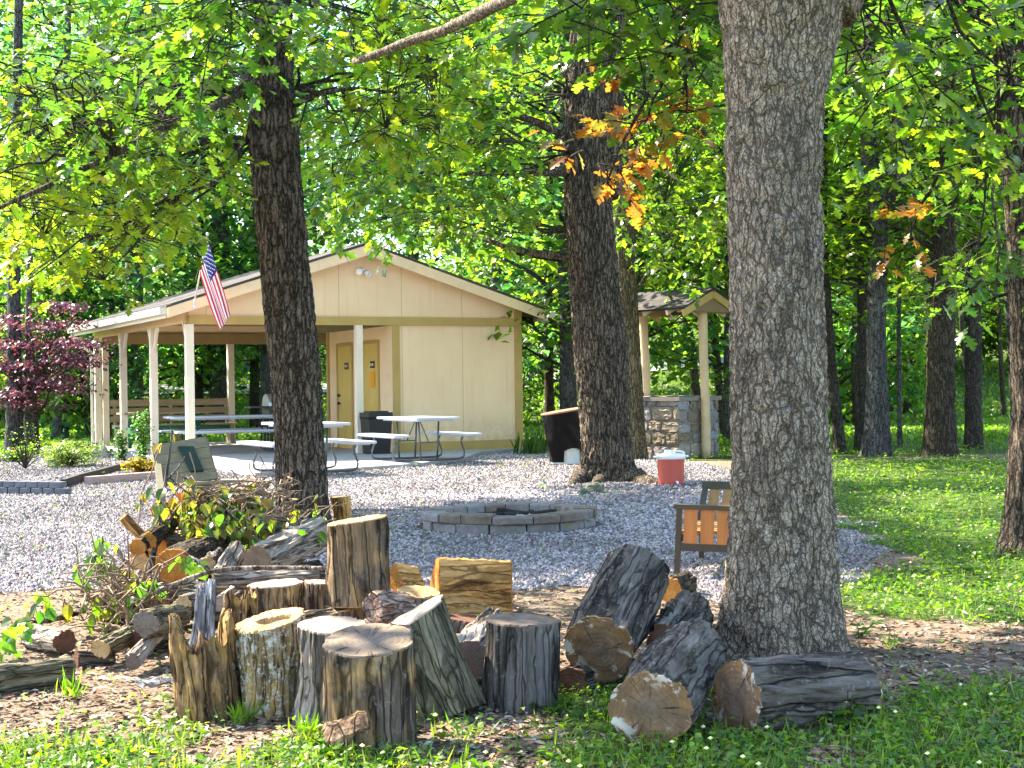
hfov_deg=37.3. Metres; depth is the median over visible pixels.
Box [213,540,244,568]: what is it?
log
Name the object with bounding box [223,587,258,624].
stump
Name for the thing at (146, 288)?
dogwood
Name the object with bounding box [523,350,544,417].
bush
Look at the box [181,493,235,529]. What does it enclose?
fallen branch
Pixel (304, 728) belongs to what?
grass tuft
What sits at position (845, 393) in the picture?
bush
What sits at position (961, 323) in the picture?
slim tree
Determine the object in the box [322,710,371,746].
wood wedge
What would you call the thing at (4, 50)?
wood tree
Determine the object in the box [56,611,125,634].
fallen branch
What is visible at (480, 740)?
wood litter
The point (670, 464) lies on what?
drink cooler
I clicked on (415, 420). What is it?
picnic table
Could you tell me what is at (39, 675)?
log
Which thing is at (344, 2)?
sky
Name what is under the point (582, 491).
rock
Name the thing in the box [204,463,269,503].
fallen branch
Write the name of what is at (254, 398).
back tree
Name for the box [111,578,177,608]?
fallen branch
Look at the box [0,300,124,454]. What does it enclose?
japanese maple
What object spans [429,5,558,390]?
wood tree
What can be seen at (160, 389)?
bush
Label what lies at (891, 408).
slim tree
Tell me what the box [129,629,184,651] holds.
log
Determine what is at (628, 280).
straight tree
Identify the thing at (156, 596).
fallen branch
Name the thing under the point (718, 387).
back tree
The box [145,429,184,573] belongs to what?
fallen branch
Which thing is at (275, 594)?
stump
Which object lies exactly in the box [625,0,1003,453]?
grove tree
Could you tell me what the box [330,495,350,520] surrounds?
stump
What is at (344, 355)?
door
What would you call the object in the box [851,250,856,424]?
slim tree
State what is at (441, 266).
bush
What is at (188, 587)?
log
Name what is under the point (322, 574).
log
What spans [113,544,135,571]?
fallen branch
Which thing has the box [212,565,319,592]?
log
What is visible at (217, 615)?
log
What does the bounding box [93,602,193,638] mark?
fallen branch
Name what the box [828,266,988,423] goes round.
bush
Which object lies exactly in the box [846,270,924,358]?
bush
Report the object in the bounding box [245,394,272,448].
barbecue grill
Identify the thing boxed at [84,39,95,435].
back tree
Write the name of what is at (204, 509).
fallen branch
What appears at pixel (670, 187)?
wood tree
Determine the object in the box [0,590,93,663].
leafy plant
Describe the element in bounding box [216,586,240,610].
log
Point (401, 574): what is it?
log
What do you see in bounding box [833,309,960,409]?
bush
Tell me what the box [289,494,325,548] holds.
fallen branch
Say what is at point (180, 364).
dogwood
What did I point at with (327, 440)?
picnic table
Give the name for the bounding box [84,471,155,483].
landscape timber
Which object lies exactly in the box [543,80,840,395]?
back tree
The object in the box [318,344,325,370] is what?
bush
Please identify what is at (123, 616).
fallen branch
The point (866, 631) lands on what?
weed
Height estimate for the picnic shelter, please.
3.838 m
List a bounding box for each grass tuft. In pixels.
[58,666,88,696]
[225,698,264,724]
[290,707,318,736]
[882,632,909,648]
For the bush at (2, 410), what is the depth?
48.72 m
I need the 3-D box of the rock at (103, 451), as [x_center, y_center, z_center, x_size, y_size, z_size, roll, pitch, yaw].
[-7.735,1.355,28.490,0.303,0.418,0.239,-1,0,-27]
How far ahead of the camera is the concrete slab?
26.14 m
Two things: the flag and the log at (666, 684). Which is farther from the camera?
the flag
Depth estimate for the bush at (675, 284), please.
63.79 m
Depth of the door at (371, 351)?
28.83 m
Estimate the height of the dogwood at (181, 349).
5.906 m
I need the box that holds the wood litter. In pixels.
[0,456,1023,767]
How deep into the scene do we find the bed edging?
21.14 m
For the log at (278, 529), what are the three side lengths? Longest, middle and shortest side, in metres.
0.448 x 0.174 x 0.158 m
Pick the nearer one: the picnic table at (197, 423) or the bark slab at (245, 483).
the bark slab at (245, 483)
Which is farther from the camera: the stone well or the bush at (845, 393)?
the bush at (845, 393)
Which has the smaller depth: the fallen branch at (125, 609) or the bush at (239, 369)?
the fallen branch at (125, 609)
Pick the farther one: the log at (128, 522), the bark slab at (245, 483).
the bark slab at (245, 483)
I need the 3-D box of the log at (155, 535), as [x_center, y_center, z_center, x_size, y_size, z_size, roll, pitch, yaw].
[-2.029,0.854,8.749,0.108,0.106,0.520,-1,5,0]
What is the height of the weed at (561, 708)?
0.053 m
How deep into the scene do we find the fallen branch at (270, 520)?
9.20 m
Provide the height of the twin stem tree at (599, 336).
14.304 m
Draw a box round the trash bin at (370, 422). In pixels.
[359,411,392,453]
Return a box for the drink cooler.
[653,450,688,484]
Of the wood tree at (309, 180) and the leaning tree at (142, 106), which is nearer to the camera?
the leaning tree at (142, 106)
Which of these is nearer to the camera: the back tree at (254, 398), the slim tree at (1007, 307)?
the slim tree at (1007, 307)
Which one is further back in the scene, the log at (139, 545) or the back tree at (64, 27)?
the back tree at (64, 27)
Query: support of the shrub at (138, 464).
on the ground at (548, 606)
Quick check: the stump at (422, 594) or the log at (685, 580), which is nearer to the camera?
the stump at (422, 594)
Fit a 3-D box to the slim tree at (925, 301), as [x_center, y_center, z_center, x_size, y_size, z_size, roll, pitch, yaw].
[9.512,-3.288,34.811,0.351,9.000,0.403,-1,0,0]
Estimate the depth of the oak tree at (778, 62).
6.66 m
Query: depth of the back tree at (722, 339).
30.87 m
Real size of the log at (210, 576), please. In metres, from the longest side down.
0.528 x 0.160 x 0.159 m
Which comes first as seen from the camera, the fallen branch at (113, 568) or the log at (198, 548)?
the fallen branch at (113, 568)
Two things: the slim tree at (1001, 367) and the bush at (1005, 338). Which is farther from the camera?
the bush at (1005, 338)
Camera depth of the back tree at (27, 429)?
31.45 m
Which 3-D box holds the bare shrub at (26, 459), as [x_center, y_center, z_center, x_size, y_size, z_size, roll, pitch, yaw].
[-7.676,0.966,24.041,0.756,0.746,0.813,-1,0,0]
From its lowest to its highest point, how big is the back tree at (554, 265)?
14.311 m
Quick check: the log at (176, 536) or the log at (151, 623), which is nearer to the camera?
the log at (151, 623)
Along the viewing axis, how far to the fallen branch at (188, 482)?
8.99 m
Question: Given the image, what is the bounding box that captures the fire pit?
[421,501,597,533]
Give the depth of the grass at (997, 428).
43.31 m
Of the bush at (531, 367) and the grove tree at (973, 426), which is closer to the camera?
the grove tree at (973, 426)
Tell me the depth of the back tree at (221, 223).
43.39 m
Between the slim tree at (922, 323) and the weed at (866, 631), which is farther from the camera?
the slim tree at (922, 323)
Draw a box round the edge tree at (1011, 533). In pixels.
[990,3,1023,555]
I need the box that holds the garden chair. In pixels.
[674,481,731,573]
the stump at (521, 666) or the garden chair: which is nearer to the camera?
the stump at (521, 666)
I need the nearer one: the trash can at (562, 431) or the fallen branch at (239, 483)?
the fallen branch at (239, 483)
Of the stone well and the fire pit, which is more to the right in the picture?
the stone well
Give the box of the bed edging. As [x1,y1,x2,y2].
[60,461,129,486]
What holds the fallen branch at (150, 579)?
on the fallen branch at (114, 595)
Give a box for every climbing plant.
[111,430,132,460]
[128,409,154,459]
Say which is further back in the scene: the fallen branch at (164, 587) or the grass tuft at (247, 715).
the fallen branch at (164, 587)
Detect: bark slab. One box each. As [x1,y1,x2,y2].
[134,676,172,687]
[228,477,265,497]
[390,623,415,632]
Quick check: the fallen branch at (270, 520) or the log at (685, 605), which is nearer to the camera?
the log at (685, 605)
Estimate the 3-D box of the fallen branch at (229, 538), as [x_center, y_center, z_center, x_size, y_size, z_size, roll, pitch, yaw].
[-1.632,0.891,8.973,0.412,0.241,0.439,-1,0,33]
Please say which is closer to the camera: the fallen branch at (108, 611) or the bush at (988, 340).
the fallen branch at (108, 611)
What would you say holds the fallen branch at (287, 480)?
on the fallen branch at (266, 486)
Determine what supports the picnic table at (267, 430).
on the concrete slab
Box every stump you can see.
[168,608,241,722]
[189,579,215,647]
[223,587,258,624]
[235,607,305,720]
[247,578,303,613]
[293,616,364,725]
[304,579,329,610]
[322,623,416,753]
[324,514,390,607]
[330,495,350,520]
[334,607,363,619]
[397,585,439,605]
[449,613,477,632]
[482,613,561,714]
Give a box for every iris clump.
[509,429,547,454]
[525,428,547,451]
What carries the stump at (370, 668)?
on the ground at (548, 606)
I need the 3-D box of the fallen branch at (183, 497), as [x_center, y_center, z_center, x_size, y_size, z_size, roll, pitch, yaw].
[-1.770,0.697,9.063,0.888,0.354,0.561,-1,0,-34]
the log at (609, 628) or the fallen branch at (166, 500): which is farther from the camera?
the fallen branch at (166, 500)
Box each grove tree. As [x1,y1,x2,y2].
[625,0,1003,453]
[683,0,1004,456]
[701,5,995,450]
[820,0,1006,457]
[824,14,1007,448]
[897,226,902,446]
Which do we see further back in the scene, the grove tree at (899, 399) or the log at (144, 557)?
the grove tree at (899, 399)
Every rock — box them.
[91,445,107,457]
[577,488,591,494]
[585,482,604,492]
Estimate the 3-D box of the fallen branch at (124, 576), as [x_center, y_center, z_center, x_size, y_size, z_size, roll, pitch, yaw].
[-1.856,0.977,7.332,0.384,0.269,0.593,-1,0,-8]
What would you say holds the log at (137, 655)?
on the ground at (548, 606)
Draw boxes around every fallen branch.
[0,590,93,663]
[30,573,128,613]
[34,561,141,619]
[56,579,125,620]
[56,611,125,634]
[59,540,135,587]
[60,566,119,634]
[61,542,142,605]
[63,530,136,599]
[72,536,137,636]
[80,557,166,605]
[87,568,175,624]
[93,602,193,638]
[94,558,170,600]
[98,567,158,628]
[99,569,140,584]
[103,549,188,607]
[108,554,172,618]
[109,575,156,622]
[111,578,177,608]
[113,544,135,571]
[123,553,211,621]
[135,444,160,525]
[144,471,293,523]
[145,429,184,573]
[152,452,199,518]
[155,555,324,593]
[165,476,257,539]
[181,475,219,497]
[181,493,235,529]
[184,510,254,528]
[185,499,290,550]
[187,489,288,541]
[189,519,277,545]
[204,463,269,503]
[210,464,283,489]
[212,456,275,500]
[235,471,299,498]
[236,489,298,526]
[241,488,301,520]
[244,481,294,527]
[253,495,336,537]
[283,501,350,521]
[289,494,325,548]
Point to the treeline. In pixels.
(356, 228)
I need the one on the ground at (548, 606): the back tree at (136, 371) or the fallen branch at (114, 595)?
the back tree at (136, 371)
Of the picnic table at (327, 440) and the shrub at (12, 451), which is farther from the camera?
the shrub at (12, 451)
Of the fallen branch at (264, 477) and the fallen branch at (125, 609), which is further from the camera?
the fallen branch at (264, 477)
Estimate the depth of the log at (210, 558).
8.09 m
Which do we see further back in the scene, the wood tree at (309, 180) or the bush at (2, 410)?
the wood tree at (309, 180)
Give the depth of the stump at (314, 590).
7.05 m
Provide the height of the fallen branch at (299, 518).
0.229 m
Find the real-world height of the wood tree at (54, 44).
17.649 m
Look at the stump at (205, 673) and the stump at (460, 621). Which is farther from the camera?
the stump at (460, 621)
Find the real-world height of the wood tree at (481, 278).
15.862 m
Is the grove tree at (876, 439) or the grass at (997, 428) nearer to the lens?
the grove tree at (876, 439)
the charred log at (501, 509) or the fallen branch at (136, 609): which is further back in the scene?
the charred log at (501, 509)
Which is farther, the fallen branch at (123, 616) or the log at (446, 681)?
the fallen branch at (123, 616)
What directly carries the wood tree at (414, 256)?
on the ground at (548, 606)
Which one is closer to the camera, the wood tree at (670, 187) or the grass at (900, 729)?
the grass at (900, 729)
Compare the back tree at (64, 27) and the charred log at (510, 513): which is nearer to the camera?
the charred log at (510, 513)
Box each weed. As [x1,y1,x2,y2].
[309,738,341,754]
[529,696,568,715]
[833,691,865,730]
[849,620,885,636]
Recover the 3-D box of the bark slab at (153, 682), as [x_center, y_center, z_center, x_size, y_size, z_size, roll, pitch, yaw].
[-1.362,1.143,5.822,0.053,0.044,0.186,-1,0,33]
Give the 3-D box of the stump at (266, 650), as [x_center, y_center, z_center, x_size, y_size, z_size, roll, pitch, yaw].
[-0.897,1.048,5.653,0.270,0.399,0.271,-2,0,0]
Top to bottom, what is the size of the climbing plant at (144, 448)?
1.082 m
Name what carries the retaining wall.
on the ground at (548, 606)
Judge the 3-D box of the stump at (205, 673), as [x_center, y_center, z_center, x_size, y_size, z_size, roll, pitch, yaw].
[-1.134,1.047,5.623,0.261,0.408,0.254,-5,0,0]
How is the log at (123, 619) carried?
on the ground at (548, 606)
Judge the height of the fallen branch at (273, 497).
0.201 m
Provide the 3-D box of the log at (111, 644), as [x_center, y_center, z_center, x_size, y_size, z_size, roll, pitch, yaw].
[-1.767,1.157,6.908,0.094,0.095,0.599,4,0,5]
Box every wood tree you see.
[0,0,116,229]
[0,0,183,213]
[0,0,245,407]
[0,1,161,191]
[0,3,48,138]
[173,2,318,256]
[243,8,392,254]
[309,0,533,263]
[328,0,447,255]
[358,0,546,283]
[370,0,634,341]
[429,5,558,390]
[533,27,725,290]
[656,29,921,325]
[829,0,968,309]
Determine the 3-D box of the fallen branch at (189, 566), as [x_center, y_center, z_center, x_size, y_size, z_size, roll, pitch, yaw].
[-1.683,0.983,7.435,0.438,0.276,0.685,-1,0,0]
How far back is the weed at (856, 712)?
5.18 m
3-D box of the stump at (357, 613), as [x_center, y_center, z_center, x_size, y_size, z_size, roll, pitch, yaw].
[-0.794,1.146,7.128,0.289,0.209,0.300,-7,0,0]
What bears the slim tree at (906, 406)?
on the ground at (548, 606)
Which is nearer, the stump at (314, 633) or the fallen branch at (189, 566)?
the stump at (314, 633)
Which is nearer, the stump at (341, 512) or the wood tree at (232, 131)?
the stump at (341, 512)
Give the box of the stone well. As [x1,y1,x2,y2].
[638,287,728,457]
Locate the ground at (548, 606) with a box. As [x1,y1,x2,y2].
[0,266,1023,767]
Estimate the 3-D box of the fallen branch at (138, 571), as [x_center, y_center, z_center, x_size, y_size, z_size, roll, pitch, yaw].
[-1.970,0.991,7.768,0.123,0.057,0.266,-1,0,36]
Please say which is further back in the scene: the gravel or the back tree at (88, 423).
the back tree at (88, 423)
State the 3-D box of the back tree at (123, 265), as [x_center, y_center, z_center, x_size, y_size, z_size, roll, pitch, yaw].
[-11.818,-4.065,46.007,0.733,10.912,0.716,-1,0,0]
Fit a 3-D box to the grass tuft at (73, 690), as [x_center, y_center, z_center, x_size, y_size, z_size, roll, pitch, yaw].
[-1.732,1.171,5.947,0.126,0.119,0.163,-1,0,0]
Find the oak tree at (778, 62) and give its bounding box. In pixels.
[352,0,1023,658]
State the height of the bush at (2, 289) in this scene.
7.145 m
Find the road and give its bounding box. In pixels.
[118,355,723,393]
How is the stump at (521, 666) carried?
on the ground at (548, 606)
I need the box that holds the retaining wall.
[0,480,71,494]
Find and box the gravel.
[0,451,895,601]
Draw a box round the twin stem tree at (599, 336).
[301,5,728,484]
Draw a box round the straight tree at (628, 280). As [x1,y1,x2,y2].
[424,0,728,459]
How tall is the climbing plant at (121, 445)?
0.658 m
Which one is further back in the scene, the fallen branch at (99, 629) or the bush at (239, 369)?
the bush at (239, 369)
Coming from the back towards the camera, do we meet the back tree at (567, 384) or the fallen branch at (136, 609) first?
the back tree at (567, 384)
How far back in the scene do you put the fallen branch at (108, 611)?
7.26 m
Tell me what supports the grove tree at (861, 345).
on the ground at (548, 606)
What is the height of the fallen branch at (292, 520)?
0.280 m
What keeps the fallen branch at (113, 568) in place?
on the fallen branch at (104, 602)
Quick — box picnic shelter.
[67,243,555,453]
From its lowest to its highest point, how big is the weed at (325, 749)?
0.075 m
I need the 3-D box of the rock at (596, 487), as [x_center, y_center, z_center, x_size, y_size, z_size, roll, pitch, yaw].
[0.927,1.193,17.003,0.219,0.192,0.189,-1,0,0]
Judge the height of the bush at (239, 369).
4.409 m
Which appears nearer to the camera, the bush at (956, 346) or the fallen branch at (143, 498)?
the fallen branch at (143, 498)
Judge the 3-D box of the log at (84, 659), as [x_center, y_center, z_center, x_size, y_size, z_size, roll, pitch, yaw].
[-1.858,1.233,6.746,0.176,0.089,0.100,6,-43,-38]
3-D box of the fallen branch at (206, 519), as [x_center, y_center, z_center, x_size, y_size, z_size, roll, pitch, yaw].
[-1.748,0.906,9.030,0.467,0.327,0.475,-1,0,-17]
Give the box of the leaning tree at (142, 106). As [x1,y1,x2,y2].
[0,0,539,525]
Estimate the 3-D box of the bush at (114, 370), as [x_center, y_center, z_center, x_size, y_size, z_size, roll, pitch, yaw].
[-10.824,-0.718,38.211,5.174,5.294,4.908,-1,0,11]
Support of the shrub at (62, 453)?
on the ground at (548, 606)
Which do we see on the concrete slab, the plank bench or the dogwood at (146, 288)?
the plank bench
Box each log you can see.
[0,654,75,694]
[21,623,76,651]
[72,651,115,667]
[91,624,133,658]
[97,605,135,624]
[120,514,143,537]
[124,636,164,670]
[129,524,155,555]
[129,550,148,574]
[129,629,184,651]
[132,603,191,638]
[142,515,178,548]
[147,527,196,569]
[151,579,221,617]
[156,532,226,584]
[173,590,202,609]
[198,544,249,580]
[198,547,223,568]
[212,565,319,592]
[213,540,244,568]
[215,600,304,627]
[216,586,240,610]
[237,517,287,547]
[239,560,325,595]
[242,516,328,565]
[304,608,339,619]
[390,563,424,591]
[391,595,485,719]
[430,557,512,614]
[458,607,501,679]
[496,507,556,514]
[500,510,533,515]
[558,658,634,696]
[563,544,669,682]
[608,619,727,746]
[646,589,713,645]
[662,571,696,601]
[712,651,882,733]
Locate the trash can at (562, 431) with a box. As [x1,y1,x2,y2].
[541,407,580,463]
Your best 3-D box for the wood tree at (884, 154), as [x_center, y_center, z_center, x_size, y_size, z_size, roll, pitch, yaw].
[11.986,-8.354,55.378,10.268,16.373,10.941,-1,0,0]
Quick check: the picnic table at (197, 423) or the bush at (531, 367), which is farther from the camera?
the bush at (531, 367)
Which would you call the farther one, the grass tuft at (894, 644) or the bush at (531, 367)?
the bush at (531, 367)
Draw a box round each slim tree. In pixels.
[827,0,1007,429]
[829,50,997,414]
[833,17,966,335]
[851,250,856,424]
[884,188,893,411]
[885,29,1006,414]
[921,92,929,429]
[956,161,964,376]
[982,45,1010,406]
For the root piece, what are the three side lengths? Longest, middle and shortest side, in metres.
0.256 x 0.140 x 0.133 m
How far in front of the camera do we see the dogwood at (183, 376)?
50.94 m
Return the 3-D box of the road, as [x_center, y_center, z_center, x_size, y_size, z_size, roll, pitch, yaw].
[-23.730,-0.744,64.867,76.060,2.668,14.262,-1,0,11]
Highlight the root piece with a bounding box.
[362,589,416,623]
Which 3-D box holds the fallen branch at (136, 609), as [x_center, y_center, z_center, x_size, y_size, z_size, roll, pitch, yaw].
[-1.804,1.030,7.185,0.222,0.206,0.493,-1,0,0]
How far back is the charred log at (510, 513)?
12.93 m
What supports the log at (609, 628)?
on the log at (574, 676)
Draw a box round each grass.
[0,322,1009,454]
[0,429,1023,767]
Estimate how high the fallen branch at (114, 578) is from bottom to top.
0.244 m
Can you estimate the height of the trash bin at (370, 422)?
0.765 m
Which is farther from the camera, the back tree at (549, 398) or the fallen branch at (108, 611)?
the back tree at (549, 398)
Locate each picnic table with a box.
[112,411,216,449]
[159,414,273,450]
[236,421,376,472]
[355,416,481,461]
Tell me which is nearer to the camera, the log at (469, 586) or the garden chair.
the log at (469, 586)
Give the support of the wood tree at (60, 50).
on the ground at (548, 606)
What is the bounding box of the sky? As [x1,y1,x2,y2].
[0,0,908,271]
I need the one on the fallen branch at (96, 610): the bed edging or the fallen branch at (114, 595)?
the fallen branch at (114, 595)
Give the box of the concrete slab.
[100,440,522,476]
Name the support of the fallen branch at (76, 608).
on the fallen branch at (121, 621)
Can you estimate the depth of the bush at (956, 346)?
57.08 m
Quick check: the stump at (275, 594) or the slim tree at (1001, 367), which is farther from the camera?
the slim tree at (1001, 367)
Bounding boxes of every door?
[336,342,353,448]
[363,340,379,410]
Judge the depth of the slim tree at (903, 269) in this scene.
33.02 m
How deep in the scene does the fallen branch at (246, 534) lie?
8.65 m
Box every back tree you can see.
[0,0,215,439]
[3,0,24,452]
[24,67,36,444]
[32,0,379,424]
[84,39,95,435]
[102,359,112,434]
[113,154,130,424]
[124,0,144,415]
[129,0,421,427]
[194,136,204,422]
[249,207,259,427]
[394,0,725,409]
[400,0,678,438]
[449,1,729,372]
[541,19,895,438]
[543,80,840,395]
[639,26,852,433]
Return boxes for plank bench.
[110,398,237,445]
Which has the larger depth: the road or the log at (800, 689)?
the road
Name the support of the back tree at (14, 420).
on the ground at (548, 606)
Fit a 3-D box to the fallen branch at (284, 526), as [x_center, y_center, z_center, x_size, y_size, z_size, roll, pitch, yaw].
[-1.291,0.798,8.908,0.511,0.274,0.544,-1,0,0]
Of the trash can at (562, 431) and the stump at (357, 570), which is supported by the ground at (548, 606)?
the trash can at (562, 431)
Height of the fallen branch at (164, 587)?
0.173 m
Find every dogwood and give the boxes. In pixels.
[3,262,161,396]
[25,210,231,366]
[95,256,248,380]
[106,213,259,389]
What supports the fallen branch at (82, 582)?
on the fallen branch at (104, 602)
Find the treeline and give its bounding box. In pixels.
[1,14,883,269]
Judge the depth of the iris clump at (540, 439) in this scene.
28.22 m
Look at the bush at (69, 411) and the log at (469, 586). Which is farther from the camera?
the bush at (69, 411)
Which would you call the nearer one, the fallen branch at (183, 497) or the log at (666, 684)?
the log at (666, 684)
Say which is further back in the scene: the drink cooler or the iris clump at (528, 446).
the iris clump at (528, 446)
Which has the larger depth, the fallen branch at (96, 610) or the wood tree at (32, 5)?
the wood tree at (32, 5)
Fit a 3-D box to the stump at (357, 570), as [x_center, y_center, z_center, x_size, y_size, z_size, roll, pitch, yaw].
[-0.731,0.827,7.100,0.323,0.403,0.322,-4,0,0]
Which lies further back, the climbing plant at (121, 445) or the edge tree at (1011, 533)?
the climbing plant at (121, 445)
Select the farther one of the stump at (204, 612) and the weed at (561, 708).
the stump at (204, 612)
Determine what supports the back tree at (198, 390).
on the ground at (548, 606)
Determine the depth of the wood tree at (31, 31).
83.32 m
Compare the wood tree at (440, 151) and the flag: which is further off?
the wood tree at (440, 151)
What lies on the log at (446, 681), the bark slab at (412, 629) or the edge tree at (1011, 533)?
the bark slab at (412, 629)
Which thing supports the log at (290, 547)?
on the fallen branch at (322, 536)
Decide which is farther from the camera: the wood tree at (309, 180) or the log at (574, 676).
the wood tree at (309, 180)
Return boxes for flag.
[193,232,229,328]
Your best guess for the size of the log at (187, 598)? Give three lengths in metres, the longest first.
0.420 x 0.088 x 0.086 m
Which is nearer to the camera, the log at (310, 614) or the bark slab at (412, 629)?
the bark slab at (412, 629)
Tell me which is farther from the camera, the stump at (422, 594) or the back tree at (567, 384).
the back tree at (567, 384)
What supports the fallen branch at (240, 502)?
on the ground at (548, 606)
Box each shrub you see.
[0,445,35,461]
[1,422,48,468]
[35,438,113,466]
[38,438,83,456]
[118,456,154,472]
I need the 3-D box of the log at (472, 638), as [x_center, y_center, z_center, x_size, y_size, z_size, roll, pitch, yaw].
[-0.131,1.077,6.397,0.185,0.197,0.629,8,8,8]
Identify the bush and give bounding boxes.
[0,189,53,437]
[0,259,183,439]
[0,290,105,421]
[43,377,118,417]
[143,225,249,390]
[160,345,249,404]
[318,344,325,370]
[418,253,479,277]
[481,250,683,419]
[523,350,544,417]
[647,206,724,329]
[709,362,850,406]
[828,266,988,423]
[831,254,959,367]
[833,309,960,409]
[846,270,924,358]
[905,262,964,366]
[955,219,1007,367]
[956,203,1007,357]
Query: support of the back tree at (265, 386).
on the ground at (548, 606)
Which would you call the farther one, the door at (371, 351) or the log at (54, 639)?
the door at (371, 351)
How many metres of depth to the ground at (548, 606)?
7.36 m
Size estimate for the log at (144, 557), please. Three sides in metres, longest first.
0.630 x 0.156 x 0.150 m
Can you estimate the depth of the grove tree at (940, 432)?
23.83 m
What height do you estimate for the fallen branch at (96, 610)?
0.468 m
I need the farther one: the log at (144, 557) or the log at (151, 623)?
the log at (144, 557)
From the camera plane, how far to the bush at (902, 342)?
51.27 m
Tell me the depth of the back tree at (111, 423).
38.91 m
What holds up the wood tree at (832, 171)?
on the ground at (548, 606)
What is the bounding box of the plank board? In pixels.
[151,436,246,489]
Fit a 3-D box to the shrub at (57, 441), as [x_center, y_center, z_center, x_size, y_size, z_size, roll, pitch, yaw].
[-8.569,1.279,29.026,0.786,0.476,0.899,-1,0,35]
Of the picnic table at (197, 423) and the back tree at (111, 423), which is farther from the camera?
the back tree at (111, 423)
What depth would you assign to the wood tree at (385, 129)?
101.53 m

